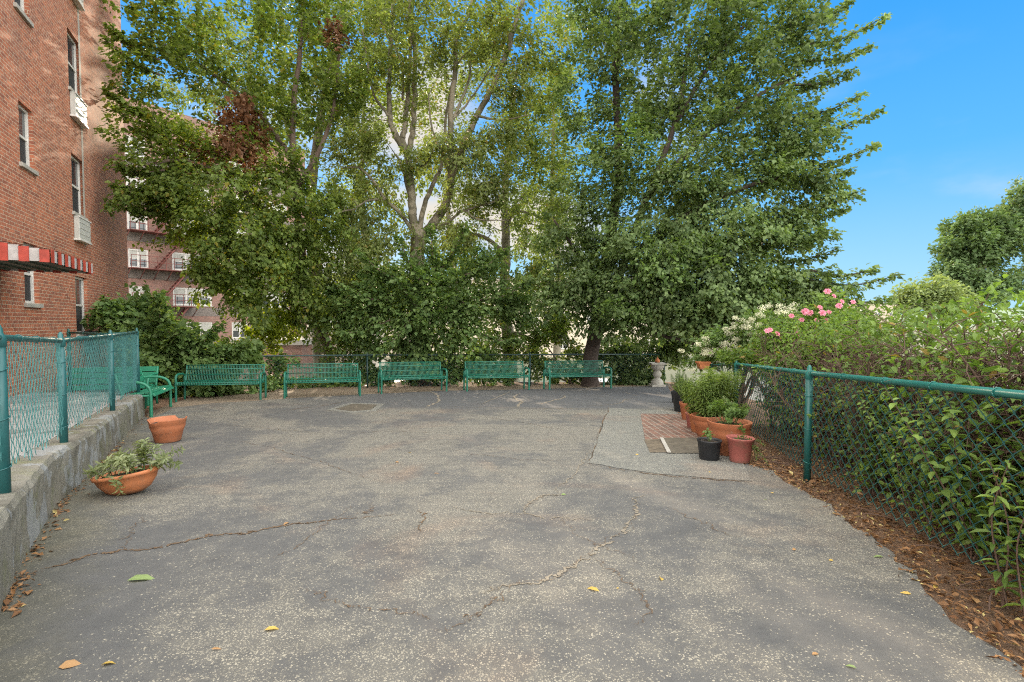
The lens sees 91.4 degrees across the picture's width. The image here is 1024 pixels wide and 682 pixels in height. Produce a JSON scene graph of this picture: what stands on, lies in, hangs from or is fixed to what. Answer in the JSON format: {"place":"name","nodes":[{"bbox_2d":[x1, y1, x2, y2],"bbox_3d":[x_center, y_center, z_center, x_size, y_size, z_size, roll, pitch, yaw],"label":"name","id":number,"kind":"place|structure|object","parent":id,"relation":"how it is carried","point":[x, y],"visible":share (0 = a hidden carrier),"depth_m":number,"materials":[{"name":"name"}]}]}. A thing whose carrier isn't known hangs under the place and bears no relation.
{"place":"outdoors","nodes":[
{"label":"outdoors","id":0,"kind":"place"},
{"bbox_2d":[8,392,131,459],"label":"raised yard","id":1,"kind":"structure","parent":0,"point":[73,409],"depth_m":6.51,"materials":[{"name":"grey concrete"}]},
{"bbox_2d":[0,386,1023,681],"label":"asphalt","id":2,"kind":"structure","parent":0,"point":[742,590],"depth_m":2.93,"materials":[{"name":"grey asphalt"}]},
{"bbox_2d":[59,659,80,668],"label":"fallen leaf","id":3,"kind":"object","parent":2,"relation":"on","point":[69,663],"visible":1,"depth_m":2.04,"materials":[{"name":"brown plant"}]},
{"bbox_2d":[0,394,144,612],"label":"retaining wall","id":4,"kind":"structure","parent":2,"relation":"on","point":[45,481],"depth_m":3.99,"materials":[{"name":"concrete"}]},
{"bbox_2d":[0,325,139,493],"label":"chain link fence","id":5,"kind":"object","parent":4,"relation":"on","point":[60,341],"visible":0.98,"depth_m":4.43,"materials":[{"name":"green metal"}]},
{"bbox_2d":[66,328,135,391],"bbox_3d":[-7.812,0.395,9.533,1.833,1.264,0.073,1,2,16],"label":"chain link fence","id":6,"kind":"object","parent":5,"relation":"attached to","point":[68,333],"visible":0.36,"depth_m":9.67,"materials":[{"name":"metal"}]},
{"bbox_2d":[82,437,184,495],"bbox_3d":[-3.301,1.100,4.386,0.801,0.448,0.499,-9,2,0],"label":"planted bowl","id":7,"kind":"object","parent":2,"relation":"on","point":[130,478],"visible":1,"depth_m":4.34,"materials":[{"name":"orange ceramic"}]},
{"bbox_2d":[129,574,154,579],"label":"fallen leaf","id":8,"kind":"object","parent":2,"relation":"on","point":[142,577],"visible":1,"depth_m":2.79,"materials":[{"name":"green plant"}]},
{"bbox_2d":[147,415,186,443],"bbox_3d":[-4.670,1.202,6.782,0.454,0.310,0.454,0,2,0],"label":"terracotta pot","id":9,"kind":"object","parent":2,"relation":"on","point":[167,429],"visible":0.99,"depth_m":6.66,"materials":[{"name":"ceramic"}]},
{"bbox_2d":[24,514,397,577],"bbox_3d":[-1.879,1.327,3.430,2.234,0.048,0.268,-1,2,-29],"label":"crack","id":10,"kind":"object","parent":2,"relation":"on","point":[111,552],"visible":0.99,"depth_m":3.27,"materials":[{"name":"grey asphalt"}]},
{"bbox_2d":[265,626,278,629],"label":"fallen leaf","id":11,"kind":"object","parent":2,"relation":"on","point":[271,627],"visible":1,"depth_m":2.30,"materials":[{"name":"yellow plant"}]},
{"bbox_2d":[282,506,350,552],"bbox_3d":[-1.368,1.332,3.569,0.080,0.046,1.045,0,2,9],"label":"crack","id":12,"kind":"object","parent":2,"relation":"on","point":[317,531],"visible":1,"depth_m":3.41,"materials":[{"name":"grey asphalt"}]},
{"bbox_2d":[327,403,383,412],"bbox_3d":[-3.221,1.394,10.451,1.048,0.092,1.656,0,2,0],"label":"drain cover","id":13,"kind":"object","parent":2,"relation":"on","point":[355,407],"visible":1,"depth_m":10.37,"materials":[{"name":"concrete"}]},
{"bbox_2d":[306,589,430,618],"bbox_3d":[-0.775,1.324,2.522,0.826,0.014,0.094,1,2,22],"label":"crack","id":14,"kind":"object","parent":2,"relation":"on","point":[359,605],"visible":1,"depth_m":2.50,"materials":[{"name":"asphalt"}]},
{"bbox_2d":[378,361,447,393],"bbox_3d":[-2.767,1.021,13.950,1.843,0.837,0.626,0,2,-24],"label":"strap bench","id":15,"kind":"object","parent":2,"relation":"on","point":[381,376],"visible":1,"depth_m":14.04,"materials":[{"name":"green metal"}]},
{"bbox_2d":[434,580,518,631],"bbox_3d":[-0.118,1.324,2.517,0.090,0.024,0.670,2,3,37],"label":"crack","id":16,"kind":"object","parent":2,"relation":"on","point":[481,611],"visible":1,"depth_m":2.44,"materials":[{"name":"grey asphalt"}]},
{"bbox_2d":[454,506,591,519],"bbox_3d":[0.043,1.337,3.851,1.137,0.015,0.114,1,2,15],"label":"sand seam","id":17,"kind":"object","parent":2,"relation":"on","point":[524,513],"visible":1,"depth_m":3.87,"materials":[{"name":"beige sand"}]},
{"bbox_2d":[523,494,559,512],"bbox_3d":[0.197,1.336,4.149,0.164,0.024,0.678,2,3,38],"label":"sand seam","id":18,"kind":"object","parent":2,"relation":"on","point":[535,499],"visible":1,"depth_m":4.21,"materials":[{"name":"beige sand"}]},
{"bbox_2d":[484,495,642,592],"bbox_3d":[0.587,1.335,3.425,0.298,0.078,2.182,2,3,36],"label":"sand seam","id":19,"kind":"object","parent":2,"relation":"on","point":[575,565],"visible":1,"depth_m":2.97,"materials":[{"name":"beige sand"}]},
{"bbox_2d":[554,452,588,492],"bbox_3d":[0.697,1.347,5.315,0.095,0.081,1.890,1,2,19],"label":"sand seam","id":20,"kind":"object","parent":2,"relation":"on","point":[572,475],"visible":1,"depth_m":5.04,"materials":[{"name":"grey sand"}]},
{"bbox_2d":[543,360,611,389],"bbox_3d":[1.968,1.029,15.041,2.009,0.837,0.626,0,2,-15],"label":"strap bench","id":21,"kind":"object","parent":2,"relation":"on","point":[575,373],"visible":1,"depth_m":15.12,"materials":[{"name":"green metal"}]},
{"bbox_2d":[589,407,608,462],"bbox_3d":[1.438,1.369,8.012,0.062,0.224,5.114,1,2,14],"label":"sand seam","id":22,"kind":"object","parent":2,"relation":"on","point":[599,433],"visible":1,"depth_m":7.81,"materials":[{"name":"grey sand"}]},
{"bbox_2d":[592,555,652,623],"bbox_3d":[0.611,1.325,2.734,0.176,0.036,0.814,0,2,-7],"label":"crack","id":23,"kind":"object","parent":2,"relation":"on","point":[635,589],"visible":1,"depth_m":2.64,"materials":[{"name":"grey asphalt"}]},
{"bbox_2d":[648,362,666,386],"bbox_3d":[4.580,1.069,15.764,0.450,0.775,0.450,0,2,0],"label":"pedestal","id":24,"kind":"object","parent":2,"relation":"on","point":[656,381],"visible":0.94,"depth_m":15.63,"materials":[{"name":"stone"}]},
{"bbox_2d":[586,408,750,480],"bbox_3d":[2.179,1.366,7.594,1.689,0.252,5.371,1,2,13],"label":"asphalt patch","id":25,"kind":"object","parent":2,"relation":"on","point":[620,441],"visible":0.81,"depth_m":5.85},
{"bbox_2d":[644,439,665,451],"bbox_3d":[2.159,1.352,6.528,0.973,0.042,0.938,0,2,0],"label":"hatch surround","id":26,"kind":"object","parent":25,"relation":"on","point":[654,445],"visible":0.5,"depth_m":6.47,"materials":[{"name":"concrete"}]},
{"bbox_2d":[660,437,698,452],"bbox_3d":[2.246,1.341,6.501,0.559,0.066,1.123,0,2,11],"label":"utility hatch","id":27,"kind":"object","parent":26,"relation":"in","point":[680,445],"visible":0.79,"depth_m":6.43,"materials":[{"name":"stone"}]},
{"bbox_2d":[641,414,698,438],"bbox_3d":[2.522,1.367,8.147,0.772,0.117,2.765,0,2,13],"label":"brick inset","id":28,"kind":"object","parent":25,"relation":"on","point":[656,426],"visible":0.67,"depth_m":7.88,"materials":[{"name":"brick"}]},
{"bbox_2d":[685,407,690,427],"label":"potted plant","id":29,"kind":"object","parent":25,"relation":"on","point":[688,421],"visible":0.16,"depth_m":7.84,"materials":[{"name":"orange plant"}]},
{"bbox_2d":[681,379,699,432],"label":"potted plant","id":30,"kind":"object","parent":25,"relation":"on","point":[691,408],"visible":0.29,"depth_m":7.48,"materials":[{"name":"green plant"}]},
{"bbox_2d":[687,366,730,436],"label":"potted plant","id":31,"kind":"object","parent":25,"relation":"on","point":[701,416],"visible":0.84,"depth_m":7.03,"materials":[{"name":"green plant"}]},
{"bbox_2d":[697,427,721,460],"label":"potted plant","id":32,"kind":"object","parent":25,"relation":"on","point":[709,446],"visible":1,"depth_m":5.64,"materials":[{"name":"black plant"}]},
{"bbox_2d":[706,396,752,455],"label":"potted plant","id":33,"kind":"object","parent":25,"relation":"on","point":[720,427],"visible":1,"depth_m":5.85,"materials":[{"name":"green plant"}]},
{"bbox_2d":[726,434,769,465],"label":"potted plant","id":34,"kind":"object","parent":25,"relation":"on","point":[740,448],"visible":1,"depth_m":5.51,"materials":[{"name":"red plant"}]},
{"bbox_2d":[607,466,735,480],"bbox_3d":[1.530,1.348,5.075,1.644,0.034,0.160,1,2,26],"label":"sand seam","id":35,"kind":"object","parent":2,"relation":"on","point":[674,476],"visible":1,"depth_m":4.96,"materials":[{"name":"sand"}]},
{"bbox_2d":[670,368,686,401],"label":"potted plant","id":36,"kind":"object","parent":2,"relation":"on","point":[677,378],"visible":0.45,"depth_m":11.31,"materials":[{"name":"green plant"}]},
{"bbox_2d":[672,377,695,419],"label":"potted plant","id":37,"kind":"object","parent":2,"relation":"on","point":[682,404],"visible":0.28,"depth_m":8.72,"materials":[{"name":"green plant"}]},
{"bbox_2d":[20,382,1023,665],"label":"dirt","id":38,"kind":"structure","parent":0,"point":[930,568],"depth_m":3.33,"materials":[{"name":"brown soil"}]},
{"bbox_2d":[57,366,158,405],"bbox_3d":[-8.779,1.010,10.918,1.674,0.839,0.626,-1,2,-14],"label":"slatted bench","id":39,"kind":"object","parent":38,"relation":"on","point":[145,370],"visible":0.28,"depth_m":11.04,"materials":[{"name":"green metal"}]},
{"bbox_2d":[115,369,173,416],"bbox_3d":[-7.148,1.004,9.779,0.626,0.839,1.674,-1,0,-24],"label":"slatted bench","id":40,"kind":"object","parent":38,"relation":"on","point":[154,391],"visible":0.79,"depth_m":9.59,"materials":[{"name":"green metal"}]},
{"bbox_2d":[79,280,269,397],"bbox_3d":[-8.634,0.046,12.869,4.209,3.238,2.462,0,2,0],"label":"vine thicket","id":41,"kind":"object","parent":38,"relation":"on","point":[170,346],"visible":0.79,"depth_m":12.41,"materials":[{"name":"green plant"}]},
{"bbox_2d":[181,373,282,394],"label":"undergrowth bush","id":42,"kind":"object","parent":38,"relation":"on","point":[254,388],"visible":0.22,"depth_m":13.79,"materials":[{"name":"green plant"}]},
{"bbox_2d":[92,0,388,370],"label":"broadleaf tree","id":43,"kind":"object","parent":38,"relation":"on","point":[172,177],"visible":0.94,"depth_m":14.58,"materials":[{"name":"green plant"}]},
{"bbox_2d":[237,342,303,388],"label":"sapling","id":44,"kind":"object","parent":38,"relation":"on","point":[280,366],"visible":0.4,"depth_m":14.87,"materials":[{"name":"green plant"}]},
{"bbox_2d":[283,363,360,398],"bbox_3d":[-4.819,1.011,12.774,1.820,0.837,0.626,0,2,-20],"label":"strap bench","id":45,"kind":"object","parent":38,"relation":"on","point":[286,378],"visible":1,"depth_m":12.83,"materials":[{"name":"green metal"}]},
{"bbox_2d":[1,385,647,617],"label":"leaf debris","id":46,"kind":"object","parent":38,"relation":"on","point":[6,601],"visible":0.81,"depth_m":3.03,"materials":[{"name":"brown plant"}]},
{"bbox_2d":[287,331,370,388],"bbox_3d":[-5.867,0.765,16.098,1.752,2.272,2.791,2,3,37],"label":"undergrowth bush","id":47,"kind":"object","parent":38,"relation":"on","point":[323,349],"visible":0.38,"depth_m":16.23,"materials":[{"name":"green plant"}]},
{"bbox_2d":[146,383,671,418],"bbox_3d":[-1.440,1.363,14.599,14.551,0.376,5.560,-1,2,-28],"label":"kerb strip","id":48,"kind":"object","parent":38,"relation":"on","point":[275,394],"visible":0.75,"depth_m":14.16,"materials":[{"name":"grey concrete"}]},
{"bbox_2d":[174,364,266,401],"bbox_3d":[-6.971,1.005,12.045,1.846,0.837,0.626,0,2,-14],"label":"strap bench","id":49,"kind":"object","parent":48,"relation":"on","point":[224,381],"visible":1,"depth_m":12.15,"materials":[{"name":"green metal"}]},
{"bbox_2d":[463,361,529,391],"bbox_3d":[-0.452,1.025,14.555,1.874,0.837,0.626,0,2,-15],"label":"strap bench","id":50,"kind":"object","parent":48,"relation":"on","point":[466,372],"visible":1,"depth_m":14.65,"materials":[{"name":"green metal"}]},
{"bbox_2d":[312,221,550,385],"bbox_3d":[-2.601,-1.009,15.696,7.754,5.220,2.602,0,2,0],"label":"vine thicket","id":51,"kind":"object","parent":38,"relation":"on","point":[456,309],"visible":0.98,"depth_m":15.42,"materials":[{"name":"green plant"}]},
{"bbox_2d":[198,352,664,390],"bbox_3d":[-1.701,0.880,15.388,13.657,1.288,1.550,-1,2,-16],"label":"chain link fence","id":52,"kind":"object","parent":38,"relation":"on","point":[367,358],"visible":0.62,"depth_m":15.68,"materials":[{"name":"metal"}]},
{"bbox_2d":[340,350,520,386],"bbox_3d":[-2.588,0.993,16.175,5.908,1.442,1.010,0,2,0],"label":"ivy","id":53,"kind":"object","parent":52,"relation":"attached to","point":[455,375],"visible":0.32,"depth_m":16.01,"materials":[{"name":"green plant"}]},
{"bbox_2d":[301,0,570,384],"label":"sycamore","id":54,"kind":"object","parent":38,"relation":"on","point":[410,165],"visible":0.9,"depth_m":15.79,"materials":[{"name":"green plant"}]},
{"bbox_2d":[477,310,606,384],"bbox_3d":[1.017,0.250,17.170,4.913,3.223,1.556,0,2,0],"label":"undergrowth bush","id":55,"kind":"object","parent":38,"relation":"on","point":[571,349],"visible":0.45,"depth_m":17.00,"materials":[{"name":"green plant"}]},
{"bbox_2d":[598,331,701,385],"bbox_3d":[4.567,0.632,16.882,4.088,2.644,1.644,0,2,0],"label":"undergrowth bush","id":56,"kind":"object","parent":38,"relation":"on","point":[637,373],"visible":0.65,"depth_m":16.57,"materials":[{"name":"green plant"}]},
{"bbox_2d":[672,371,693,411],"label":"potted plant","id":57,"kind":"object","parent":38,"relation":"on","point":[676,398],"visible":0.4,"depth_m":9.80,"materials":[{"name":"green plant"}]},
{"bbox_2d":[524,0,906,386],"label":"maple","id":58,"kind":"object","parent":38,"relation":"on","point":[650,284],"visible":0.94,"depth_m":13.34,"materials":[{"name":"green plant"}]},
{"bbox_2d":[698,367,746,417],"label":"potted plant","id":59,"kind":"object","parent":38,"relation":"on","point":[731,393],"visible":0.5,"depth_m":7.07,"materials":[{"name":"green plant"}]},
{"bbox_2d":[678,301,805,409],"bbox_3d":[4.407,0.357,9.540,1.725,2.176,2.391,-2,3,-45],"label":"flowering shrub","id":60,"kind":"object","parent":38,"relation":"on","point":[733,333],"visible":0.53,"depth_m":9.51,"materials":[{"name":"white plant"}]},
{"bbox_2d":[708,286,909,433],"bbox_3d":[4.129,0.319,7.137,1.827,2.190,2.982,0,2,0],"label":"rose bush","id":61,"kind":"object","parent":38,"relation":"on","point":[817,309],"visible":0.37,"depth_m":7.05,"materials":[{"name":"green plant"}]},
{"bbox_2d":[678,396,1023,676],"bbox_3d":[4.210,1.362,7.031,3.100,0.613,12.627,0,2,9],"label":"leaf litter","id":62,"kind":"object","parent":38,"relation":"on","point":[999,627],"visible":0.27,"depth_m":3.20,"materials":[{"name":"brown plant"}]},
{"bbox_2d":[709,360,1023,588],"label":"chain link fence","id":63,"kind":"object","parent":38,"relation":"on","point":[809,373],"visible":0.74,"depth_m":3.65,"materials":[{"name":"metal"}]},
{"bbox_2d":[695,354,710,368],"bbox_3d":[3.727,0.396,9.769,0.268,0.301,0.277,0,2,-11],"label":"hanging pot","id":64,"kind":"object","parent":63,"relation":"hanging from","point":[701,364],"visible":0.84,"depth_m":9.68,"materials":[{"name":"orange ceramic"}]},
{"bbox_2d":[739,274,1023,572],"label":"hedge","id":65,"kind":"object","parent":38,"relation":"on","point":[974,369],"visible":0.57,"depth_m":3.85,"materials":[{"name":"green plant"}]},
{"bbox_2d":[837,361,927,498],"bbox_3d":[3.106,0.755,4.253,0.791,1.182,0.339,-1,2,-20],"label":"sapling","id":66,"kind":"object","parent":38,"relation":"on","point":[874,481],"visible":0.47,"depth_m":4.23,"materials":[{"name":"green plant"}]},
{"bbox_2d":[752,443,1023,610],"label":"fallen twigs","id":67,"kind":"object","parent":38,"relation":"on","point":[934,546],"visible":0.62,"depth_m":3.44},
{"bbox_2d":[857,391,976,520],"bbox_3d":[3.171,0.831,3.743,1.161,1.021,0.387,0,2,0],"label":"sapling","id":68,"kind":"object","parent":38,"relation":"on","point":[882,436],"visible":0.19,"depth_m":3.74,"materials":[{"name":"green plant"}]},
{"bbox_2d":[891,448,944,538],"bbox_3d":[2.779,1.038,3.423,0.348,0.596,0.220,1,2,16],"label":"sapling","id":69,"kind":"object","parent":38,"relation":"on","point":[929,531],"visible":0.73,"depth_m":3.42,"materials":[{"name":"green plant"}]},
{"bbox_2d":[880,386,1023,567],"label":"sapling","id":70,"kind":"object","parent":38,"relation":"on","point":[978,546],"visible":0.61,"depth_m":2.98,"materials":[{"name":"green plant"}]},
{"bbox_2d":[925,367,1019,539],"bbox_3d":[3.143,0.749,3.335,0.993,1.180,0.530,0,2,0],"label":"sapling","id":71,"kind":"object","parent":38,"relation":"on","point":[941,399],"visible":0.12,"depth_m":3.23,"materials":[{"name":"green plant"}]},
{"bbox_2d":[969,460,1023,615],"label":"sapling","id":72,"kind":"object","parent":38,"relation":"on","point":[998,574],"visible":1,"depth_m":2.47,"materials":[{"name":"green plant"}]},
{"bbox_2d":[120,0,1023,313],"label":"sky","id":73,"kind":"structure","parent":0,"point":[948,75],"materials":[{"name":"blue"}]},
{"bbox_2d":[235,325,1023,380],"bbox_3d":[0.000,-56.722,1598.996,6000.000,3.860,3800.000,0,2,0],"label":"terrain","id":74,"kind":"structure","parent":0,"point":[669,373],"depth_m":46.93,"materials":[{"name":"green plant"}]},
{"bbox_2d":[0,0,127,396],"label":"brick apartment building","id":75,"kind":"structure","parent":74,"relation":"on","point":[63,256],"depth_m":10.69,"materials":[{"name":"red brick"}]},
{"bbox_2d":[13,0,33,27],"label":"window","id":76,"kind":"structure","parent":75,"relation":"in","point":[18,5],"depth_m":9.52,"materials":[{"name":"white glass"}]},
{"bbox_2d":[18,104,38,175],"bbox_3d":[-9.303,-3.859,9.522,0.192,1.219,0.747,-1,2,-26],"label":"window","id":77,"kind":"structure","parent":75,"relation":"in","point":[24,162],"depth_m":9.66,"materials":[{"name":"white glass"}]},
{"bbox_2d":[23,243,43,307],"bbox_3d":[-9.303,-1.257,9.618,0.192,1.225,0.747,-1,2,-26],"label":"window","id":78,"kind":"structure","parent":75,"relation":"in","point":[29,275],"depth_m":9.75,"materials":[{"name":"white glass"}]},
{"bbox_2d":[67,32,88,128],"bbox_3d":[-10.504,-6.286,12.004,0.272,2.033,0.981,-1,2,-26],"label":"window","id":79,"kind":"structure","parent":75,"relation":"in","point":[72,61],"depth_m":12.12,"materials":[{"name":"white glass"}]},
{"bbox_2d":[73,0,84,10],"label":"window","id":80,"kind":"structure","parent":75,"relation":"in","point":[78,4],"depth_m":12.15,"materials":[{"name":"white glass"}]},
{"bbox_2d":[75,276,85,336],"bbox_3d":[-10.540,-0.834,12.189,0.192,1.448,0.981,-1,2,-26],"label":"window","id":81,"kind":"structure","parent":75,"relation":"in","point":[79,283],"depth_m":12.35,"materials":[{"name":"white glass"}]},
{"bbox_2d":[71,155,91,244],"bbox_3d":[-10.504,-3.414,12.111,0.272,2.033,0.981,-1,2,-26],"label":"window","id":82,"kind":"structure","parent":75,"relation":"in","point":[75,165],"depth_m":12.24,"materials":[{"name":"white glass"}]},
{"bbox_2d":[123,97,306,343],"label":"brick apartment building","id":83,"kind":"structure","parent":74,"relation":"on","point":[154,269],"depth_m":39.75,"materials":[{"name":"red brick"}]},
{"bbox_2d":[125,134,145,158],"bbox_3d":[-28.594,-14.720,37.954,0.172,1.525,1.452,1,3,34],"label":"window","id":84,"kind":"structure","parent":83,"relation":"in","point":[130,138],"depth_m":37.78,"materials":[{"name":"white glass"}]},
{"bbox_2d":[126,176,145,188],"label":"window","id":85,"kind":"structure","parent":83,"relation":"in","point":[130,179],"depth_m":37.89,"materials":[{"name":"white glass"}]},
{"bbox_2d":[129,286,143,297],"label":"window","id":86,"kind":"structure","parent":83,"relation":"in","point":[139,287],"depth_m":38.32,"materials":[{"name":"white glass"}]},
{"bbox_2d":[127,212,147,230],"bbox_3d":[-28.594,-9.084,38.162,0.172,1.525,1.452,1,3,34],"label":"window","id":87,"kind":"structure","parent":83,"relation":"in","point":[133,225],"depth_m":38.10,"materials":[{"name":"white glass"}]},
{"bbox_2d":[128,248,148,267],"bbox_3d":[-28.594,-6.266,38.267,0.172,1.525,1.452,1,3,34],"label":"window","id":88,"kind":"structure","parent":83,"relation":"in","point":[130,251],"depth_m":38.24,"materials":[{"name":"white glass"}]},
{"bbox_2d":[172,252,199,270],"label":"window","id":89,"kind":"structure","parent":83,"relation":"in","point":[175,255],"depth_m":40.64,"materials":[{"name":"white glass"}]},
{"bbox_2d":[172,287,212,306],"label":"window","id":90,"kind":"structure","parent":83,"relation":"in","point":[179,290],"depth_m":41.03,"materials":[{"name":"white glass"}]},
{"bbox_2d":[186,322,211,335],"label":"window","id":91,"kind":"structure","parent":83,"relation":"in","point":[205,325],"depth_m":42.35,"materials":[{"name":"white glass"}]},
{"bbox_2d":[232,322,246,338],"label":"window","id":92,"kind":"structure","parent":83,"relation":"in","point":[235,334],"depth_m":44.52,"materials":[{"name":"white glass"}]},
{"bbox_2d":[262,292,288,308],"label":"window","id":93,"kind":"structure","parent":83,"relation":"in","point":[269,292],"depth_m":47.39,"materials":[{"name":"white glass"}]},
{"bbox_2d":[269,201,286,210],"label":"window","id":94,"kind":"structure","parent":83,"relation":"in","point":[285,207],"depth_m":47.50,"materials":[{"name":"white glass"}]},
{"bbox_2d":[140,0,343,380],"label":"background tree","id":95,"kind":"object","parent":74,"relation":"on","point":[179,94],"visible":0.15,"depth_m":24.14,"materials":[{"name":"green plant"}]},
{"bbox_2d":[230,337,312,384],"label":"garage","id":96,"kind":"structure","parent":74,"relation":"on","point":[297,347],"depth_m":27.08,"materials":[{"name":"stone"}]},
{"bbox_2d":[250,0,416,377],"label":"slender tree","id":97,"kind":"object","parent":74,"relation":"on","point":[316,141],"visible":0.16,"depth_m":19.30,"materials":[{"name":"green plant"}]},
{"bbox_2d":[301,329,386,367],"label":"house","id":98,"kind":"structure","parent":74,"relation":"on","point":[377,365],"depth_m":29.07,"materials":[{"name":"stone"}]},
{"bbox_2d":[316,59,411,368],"bbox_3d":[-7.676,-6.178,26.618,5.354,19.142,5.134,2,3,40],"label":"background tree","id":99,"kind":"object","parent":74,"relation":"on","point":[396,117],"visible":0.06,"depth_m":26.22,"materials":[{"name":"green plant"}]},
{"bbox_2d":[383,17,514,377],"bbox_3d":[-3.439,-6.882,26.826,7.412,20.536,5.216,0,2,0],"label":"background tree","id":100,"kind":"object","parent":74,"relation":"on","point":[443,177],"visible":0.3,"depth_m":26.45,"materials":[{"name":"green plant"}]},
{"bbox_2d":[372,277,656,356],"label":"apartment block","id":101,"kind":"structure","parent":74,"relation":"on","point":[583,341],"depth_m":62.02,"materials":[{"name":"beige glass"}]},
{"bbox_2d":[440,53,589,381],"bbox_3d":[0.101,-3.792,18.501,5.604,13.235,3.871,0,2,0],"label":"broadleaf tree","id":102,"kind":"object","parent":74,"relation":"on","point":[536,266],"visible":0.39,"depth_m":18.09,"materials":[{"name":"green plant"}]},
{"bbox_2d":[496,0,595,381],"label":"background tree","id":103,"kind":"object","parent":74,"relation":"on","point":[567,37],"visible":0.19,"depth_m":25.15,"materials":[{"name":"green plant"}]},
{"bbox_2d":[888,271,980,369],"bbox_3d":[33.730,-1.340,39.875,6.715,8.381,4.755,0,2,0],"label":"distant tree","id":104,"kind":"object","parent":74,"relation":"on","point":[933,291],"visible":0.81,"depth_m":39.18,"materials":[{"name":"green plant"}]},
{"bbox_2d":[925,174,1023,337],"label":"distant tree","id":105,"kind":"object","parent":74,"relation":"on","point":[973,249],"visible":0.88,"depth_m":44.72,"materials":[{"name":"green plant"}]},
{"bbox_2d":[431,381,1021,400],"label":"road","id":106,"kind":"structure","parent":0,"point":[694,381],"depth_m":32.79,"materials":[{"name":"grey asphalt"}]},
{"bbox_2d":[678,308,1023,327],"bbox_3d":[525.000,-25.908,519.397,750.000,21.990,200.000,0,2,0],"label":"hills","id":107,"kind":"structure","parent":0,"point":[1009,313],"depth_m":503.00,"materials":[{"name":"green plant"}]},
{"bbox_2d":[842,302,898,334],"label":"house","id":108,"kind":"structure","parent":0,"point":[871,307],"depth_m":119.83,"materials":[{"name":"white glass"}]}
]}

